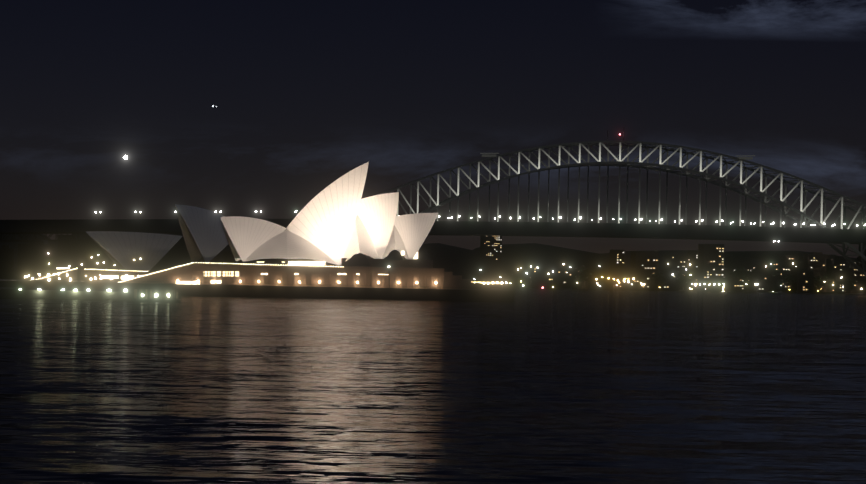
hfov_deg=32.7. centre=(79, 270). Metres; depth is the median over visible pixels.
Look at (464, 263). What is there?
shore
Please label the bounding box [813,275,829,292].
tree
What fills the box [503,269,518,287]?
tree
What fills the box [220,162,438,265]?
opera house shells
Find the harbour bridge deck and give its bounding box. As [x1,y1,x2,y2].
[0,219,865,269]
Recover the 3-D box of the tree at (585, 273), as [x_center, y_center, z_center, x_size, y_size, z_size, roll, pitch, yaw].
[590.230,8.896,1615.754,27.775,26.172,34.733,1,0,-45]
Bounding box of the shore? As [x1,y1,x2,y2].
[0,234,863,293]
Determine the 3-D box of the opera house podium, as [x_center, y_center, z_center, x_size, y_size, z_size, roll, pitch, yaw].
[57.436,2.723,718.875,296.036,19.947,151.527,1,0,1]
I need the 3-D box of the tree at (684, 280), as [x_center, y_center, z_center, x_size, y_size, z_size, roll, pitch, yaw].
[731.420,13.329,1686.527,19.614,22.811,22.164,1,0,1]
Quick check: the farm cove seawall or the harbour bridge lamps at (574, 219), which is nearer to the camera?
the farm cove seawall
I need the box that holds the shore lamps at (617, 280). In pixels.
[474,241,861,289]
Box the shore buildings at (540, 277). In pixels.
[480,236,865,293]
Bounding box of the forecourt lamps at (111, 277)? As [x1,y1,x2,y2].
[24,253,140,280]
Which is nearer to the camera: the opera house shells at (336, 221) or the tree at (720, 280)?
the opera house shells at (336, 221)
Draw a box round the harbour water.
[0,288,865,483]
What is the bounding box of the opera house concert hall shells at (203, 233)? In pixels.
[86,204,227,270]
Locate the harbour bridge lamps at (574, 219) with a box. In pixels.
[95,134,865,228]
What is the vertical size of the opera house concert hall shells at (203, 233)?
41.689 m
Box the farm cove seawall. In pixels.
[0,287,181,301]
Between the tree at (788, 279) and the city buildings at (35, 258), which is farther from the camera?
the tree at (788, 279)
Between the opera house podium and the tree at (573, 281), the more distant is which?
the tree at (573, 281)
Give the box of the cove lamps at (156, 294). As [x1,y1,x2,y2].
[19,289,169,296]
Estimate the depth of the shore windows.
1743.23 m
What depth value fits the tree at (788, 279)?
1720.00 m
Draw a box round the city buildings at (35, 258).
[0,233,305,279]
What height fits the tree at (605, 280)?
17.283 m
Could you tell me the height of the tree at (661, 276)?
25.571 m
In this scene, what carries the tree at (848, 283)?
on the shore
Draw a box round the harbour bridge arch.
[361,130,865,276]
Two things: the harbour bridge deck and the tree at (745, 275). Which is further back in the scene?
the tree at (745, 275)
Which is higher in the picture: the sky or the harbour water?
the sky
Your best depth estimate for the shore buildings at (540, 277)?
1765.77 m
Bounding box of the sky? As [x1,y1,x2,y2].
[0,0,865,257]
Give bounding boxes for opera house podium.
[0,258,514,300]
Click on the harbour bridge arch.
(619, 163)
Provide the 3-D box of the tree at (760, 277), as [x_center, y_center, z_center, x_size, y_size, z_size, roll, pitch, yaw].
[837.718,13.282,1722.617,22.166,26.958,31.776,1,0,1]
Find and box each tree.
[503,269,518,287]
[570,274,581,283]
[572,267,604,288]
[595,275,609,288]
[651,269,673,289]
[676,272,694,290]
[713,277,727,290]
[728,266,760,290]
[748,270,766,290]
[752,266,787,285]
[778,274,796,291]
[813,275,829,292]
[837,276,857,292]
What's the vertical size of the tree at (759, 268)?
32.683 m
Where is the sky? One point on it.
(305, 94)
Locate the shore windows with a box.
[471,237,863,290]
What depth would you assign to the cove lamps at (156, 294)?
511.55 m
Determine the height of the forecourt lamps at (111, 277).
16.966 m

